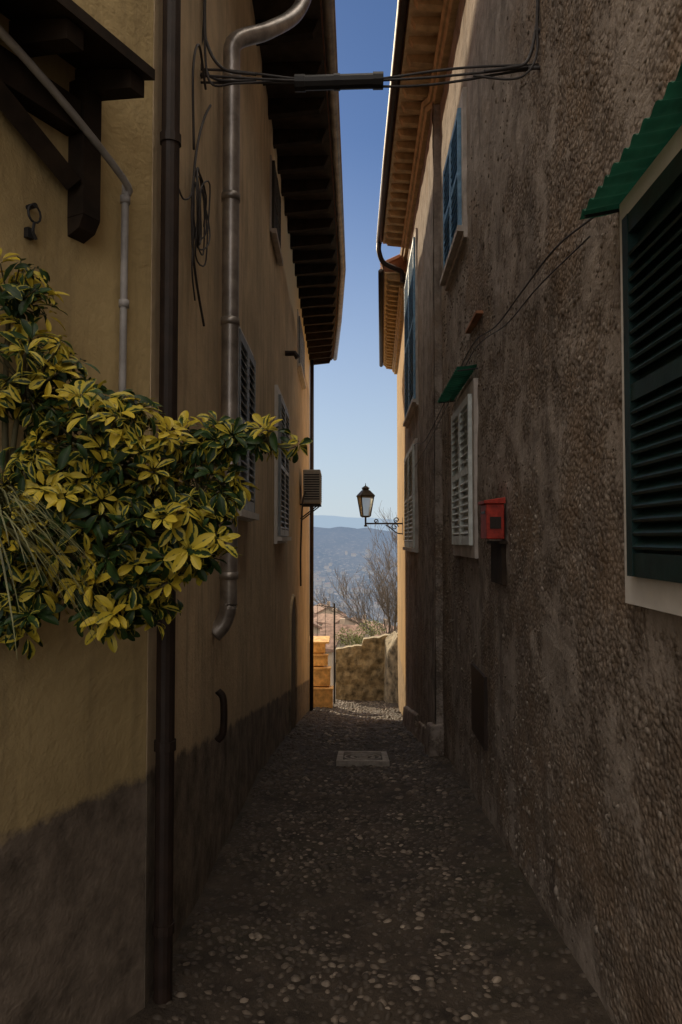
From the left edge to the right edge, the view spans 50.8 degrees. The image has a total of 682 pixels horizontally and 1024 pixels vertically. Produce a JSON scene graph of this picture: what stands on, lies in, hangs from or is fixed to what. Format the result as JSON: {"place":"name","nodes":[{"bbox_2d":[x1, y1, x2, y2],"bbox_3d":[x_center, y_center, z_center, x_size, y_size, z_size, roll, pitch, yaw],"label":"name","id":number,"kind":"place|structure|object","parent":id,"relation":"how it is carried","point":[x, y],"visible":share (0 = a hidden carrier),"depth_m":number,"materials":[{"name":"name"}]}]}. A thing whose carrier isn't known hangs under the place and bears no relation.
{"place":"outdoors","nodes":[
{"label":"outdoors","id":0,"kind":"place"},
{"bbox_2d":[314,515,396,531],"bbox_3d":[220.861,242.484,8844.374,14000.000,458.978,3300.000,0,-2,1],"label":"hills","id":1,"kind":"structure","parent":0,"point":[324,521],"depth_m":8665.50,"materials":[{"name":"blue"}]},
{"bbox_2d":[314,527,397,624],"bbox_3d":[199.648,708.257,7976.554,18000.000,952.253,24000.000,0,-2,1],"label":"ground","id":2,"kind":"structure","parent":0,"point":[332,545],"depth_m":2035.86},
{"bbox_2d":[0,0,154,1023],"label":"house","id":3,"kind":"structure","parent":2,"relation":"on","point":[77,78],"depth_m":2.27,"materials":[{"name":"paint"}]},
{"bbox_2d":[0,554,57,593],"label":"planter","id":4,"kind":"object","parent":3,"relation":"attached to","point":[55,591],"visible":0.15,"depth_m":2.05,"materials":[{"name":"ceramic"}]},
{"bbox_2d":[0,485,120,659],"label":"strappy plant","id":5,"kind":"object","parent":4,"relation":"in","point":[15,535],"visible":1,"depth_m":1.61,"materials":[{"name":"green plant"}]},
{"bbox_2d":[0,248,311,659],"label":"shrub","id":6,"kind":"object","parent":4,"relation":"in","point":[94,479],"visible":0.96,"depth_m":1.91,"materials":[{"name":"green plant"}]},
{"bbox_2d":[144,0,345,1007],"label":"house","id":7,"kind":"structure","parent":2,"relation":"on","point":[229,690],"depth_m":4.45,"materials":[{"name":"beige paint"}]},
{"bbox_2d":[179,43,210,325],"bbox_3d":[-0.648,-1.546,3.230,0.039,1.282,0.805,0,-2,0],"label":"wall cable","id":8,"kind":"object","parent":7,"relation":"attached to","point":[196,232],"depth_m":3.26,"materials":[{"name":"black rubber"}]},
{"bbox_2d":[238,326,258,521],"bbox_3d":[-0.659,-0.576,4.919,0.095,1.260,0.970,0,-2,0],"label":"window","id":9,"kind":"structure","parent":7,"relation":"in","point":[247,363],"depth_m":4.88,"materials":[{"name":"white paint"}]},
{"bbox_2d":[269,155,282,265],"bbox_3d":[-0.673,-3.111,7.492,0.078,0.780,0.860,0,-2,0],"label":"window","id":10,"kind":"structure","parent":7,"relation":"in","point":[275,198],"depth_m":7.23,"materials":[{"name":"grey paint"}]},
{"bbox_2d":[274,385,290,543],"bbox_3d":[-0.667,-0.479,8.294,0.095,1.680,1.460,0,-2,0],"label":"window","id":11,"kind":"structure","parent":7,"relation":"in","point":[281,465],"depth_m":7.76,"materials":[{"name":"white paint"}]},
{"bbox_2d":[289,594,296,732],"bbox_3d":[-0.708,2.236,10.444,0.060,2.079,1.353,0,-2,0],"label":"door","id":12,"kind":"structure","parent":7,"relation":"in","point":[293,608],"depth_m":10.35,"materials":[{"name":"brown wood"}]},
{"bbox_2d":[297,309,305,389],"bbox_3d":[-0.686,-2.782,12.535,0.078,0.960,1.761,0,-2,0],"label":"window","id":13,"kind":"structure","parent":7,"relation":"in","point":[300,338],"depth_m":12.08,"materials":[{"name":"white paint"}]},
{"bbox_2d":[300,470,321,585],"bbox_3d":[-0.534,0.277,12.684,0.386,2.001,0.982,0,-2,1],"label":"air conditioner","id":14,"kind":"object","parent":7,"relation":"attached to","point":[312,488],"visible":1,"depth_m":12.40,"materials":[{"name":"beige metal"}]},
{"bbox_2d":[200,0,540,92],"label":"overhead cable","id":15,"kind":"object","parent":7,"relation":"attached to","point":[304,83],"visible":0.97,"depth_m":3.48,"materials":[{"name":"black rubber"}]},
{"bbox_2d":[314,621,321,633],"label":"house","id":16,"kind":"structure","parent":2,"relation":"on","point":[315,627],"depth_m":57.70,"materials":[{"name":"paint"}]},
{"bbox_2d":[314,580,321,584],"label":"house","id":17,"kind":"structure","parent":2,"relation":"on","point":[318,582],"depth_m":1690.16,"materials":[{"name":"paint"}]},
{"bbox_2d":[309,636,333,707],"bbox_3d":[-0.534,3.922,17.344,0.720,1.736,0.820,0,-2,1],"label":"masonry pillar","id":18,"kind":"object","parent":2,"relation":"on","point":[322,692],"visible":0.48,"depth_m":17.05,"materials":[{"name":"beige stone"}]},
{"bbox_2d":[314,601,342,613],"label":"house","id":19,"kind":"structure","parent":2,"relation":"on","point":[321,610],"depth_m":107.16,"materials":[{"name":"paint"}]},
{"bbox_2d":[314,634,346,696],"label":"house","id":20,"kind":"structure","parent":2,"relation":"on","point":[330,648],"depth_m":44.14,"materials":[{"name":"paint"}]},
{"bbox_2d":[314,608,354,625],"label":"house","id":21,"kind":"structure","parent":2,"relation":"on","point":[329,618],"depth_m":72.89,"materials":[{"name":"paint"}]},
{"bbox_2d":[320,618,375,645],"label":"house","id":22,"kind":"structure","parent":2,"relation":"on","point":[330,628],"depth_m":67.03,"materials":[{"name":"paint"}]},
{"bbox_2d":[333,627,363,645],"bbox_3d":[0.225,4.190,20.071,0.848,1.982,0.741,-1,-2,24],"label":"bush","id":23,"kind":"object","parent":2,"relation":"on","point":[348,639],"visible":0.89,"depth_m":20.07,"materials":[{"name":"green plant"}]},
{"bbox_2d":[314,501,397,635],"bbox_3d":[2.233,4.105,28.949,6.986,10.769,4.676,-2,-3,43],"label":"tree","id":24,"kind":"object","parent":2,"relation":"on","point":[381,595],"visible":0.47,"depth_m":28.31,"materials":[{"name":"brown plant"}]},
{"bbox_2d":[336,633,397,700],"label":"parapet wall","id":25,"kind":"structure","parent":2,"relation":"on","point":[359,671],"depth_m":19.05,"materials":[{"name":"stone"}]},
{"bbox_2d":[357,619,384,636],"bbox_3d":[0.879,4.758,20.612,0.869,3.373,0.741,0,-2,1],"label":"bush","id":26,"kind":"object","parent":2,"relation":"on","point":[371,630],"visible":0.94,"depth_m":20.65,"materials":[{"name":"green plant"}]},
{"bbox_2d":[367,536,397,632],"bbox_3d":[3.858,6.198,35.912,4.319,10.076,6.169,-1,-3,31],"label":"tree","id":27,"kind":"object","parent":2,"relation":"on","point":[393,600],"visible":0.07,"depth_m":35.60,"materials":[{"name":"brown plant"}]},
{"bbox_2d":[367,619,397,635],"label":"house","id":28,"kind":"structure","parent":2,"relation":"on","point":[371,624],"depth_m":73.43,"materials":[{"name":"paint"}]},
{"bbox_2d":[384,631,397,702],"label":"side wall","id":29,"kind":"structure","parent":2,"relation":"on","point":[391,672],"depth_m":18.11,"materials":[{"name":"stone"}]},
{"bbox_2d":[378,254,406,714],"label":"house","id":30,"kind":"structure","parent":2,"relation":"on","point":[391,316],"depth_m":14.34,"materials":[{"name":"paint"}]},
{"bbox_2d":[356,483,402,534],"bbox_3d":[0.766,-0.058,14.045,0.904,1.010,0.326,0,-2,-8],"label":"street lamp","id":31,"kind":"object","parent":30,"relation":"attached to","point":[365,496],"visible":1,"depth_m":13.94,"materials":[{"name":"metal"}]},
{"bbox_2d":[349,636,362,644],"bbox_3d":[0.507,4.254,19.746,0.569,1.755,0.500,0,-2,1],"label":"bush","id":32,"kind":"object","parent":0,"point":[358,640],"visible":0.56,"depth_m":19.74,"materials":[{"name":"green plant"}]},
{"bbox_2d":[314,0,400,519],"label":"sky","id":33,"kind":"structure","parent":0,"point":[355,398],"materials":[{"name":"blue"}]},
{"bbox_2d":[122,696,612,1023],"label":"path","id":34,"kind":"structure","parent":0,"point":[552,970],"depth_m":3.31,"materials":[{"name":"grey stone"}]},
{"bbox_2d":[309,603,334,703],"bbox_3d":[-0.595,3.553,18.100,0.903,2.523,0.038,0,-2,1],"label":"railing","id":35,"kind":"object","parent":34,"relation":"on","point":[317,605],"visible":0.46,"depth_m":18.11,"materials":[{"name":"metal"}]},
{"bbox_2d":[336,751,389,766],"bbox_3d":[0.218,2.493,7.258,0.510,0.205,0.800,0,-2,1],"label":"manhole cover","id":36,"kind":"object","parent":34,"relation":"on","point":[359,758],"visible":0.92,"depth_m":7.10,"materials":[{"name":"metal"}]},
{"bbox_2d":[376,0,681,1023],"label":"house","id":37,"kind":"structure","parent":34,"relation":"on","point":[542,710],"depth_m":3.13,"materials":[{"name":"paint"}]},
{"bbox_2d":[403,228,418,427],"bbox_3d":[1.018,-2.557,10.531,0.105,2.360,2.060,0,-2,1],"label":"window","id":38,"kind":"structure","parent":37,"relation":"in","point":[411,282],"depth_m":10.08,"materials":[{"name":"grey paint"}]},
{"bbox_2d":[403,438,418,552],"bbox_3d":[1.014,-0.187,10.492,0.115,1.520,1.920,0,-2,1],"label":"window","id":39,"kind":"structure","parent":37,"relation":"in","point":[411,515],"depth_m":10.04,"materials":[{"name":"grey paint"}]},
{"bbox_2d":[440,87,467,290],"bbox_3d":[0.994,-2.773,6.361,0.105,1.220,1.250,0,-2,1],"label":"window","id":40,"kind":"structure","parent":37,"relation":"in","point":[455,219],"depth_m":6.06,"materials":[{"name":"blue paint"}]},
{"bbox_2d":[451,378,478,557],"bbox_3d":[0.993,-0.298,5.792,0.082,1.310,1.180,0,-2,1],"label":"window","id":41,"kind":"structure","parent":37,"relation":"in","point":[464,419],"depth_m":5.60,"materials":[{"name":"grey paint"}]},
{"bbox_2d":[478,497,505,538],"bbox_3d":[0.900,0.039,4.300,0.125,0.244,0.230,0,-2,1],"label":"mailbox","id":42,"kind":"object","parent":37,"relation":"attached to","point":[492,518],"visible":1,"depth_m":4.20,"materials":[{"name":"red paint"}]},
{"bbox_2d":[490,517,500,528],"bbox_3d":[0.902,0.062,4.197,0.065,0.070,0.004,0,-2,1],"label":"door panel","id":43,"kind":"structure","parent":42,"relation":"in","point":[495,522],"depth_m":4.19,"materials":[{"name":"brown paint"}]},
{"bbox_2d":[409,217,594,466],"bbox_3d":[0.951,-0.927,6.643,0.058,0.458,8.352,0,-2,1],"label":"wall cable","id":44,"kind":"object","parent":37,"relation":"attached to","point":[558,245],"depth_m":3.57,"materials":[{"name":"black rubber"}]},
{"bbox_2d":[619,125,681,615],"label":"window","id":45,"kind":"structure","parent":37,"relation":"in","point":[651,212],"depth_m":2.01,"materials":[{"name":"white paint"}]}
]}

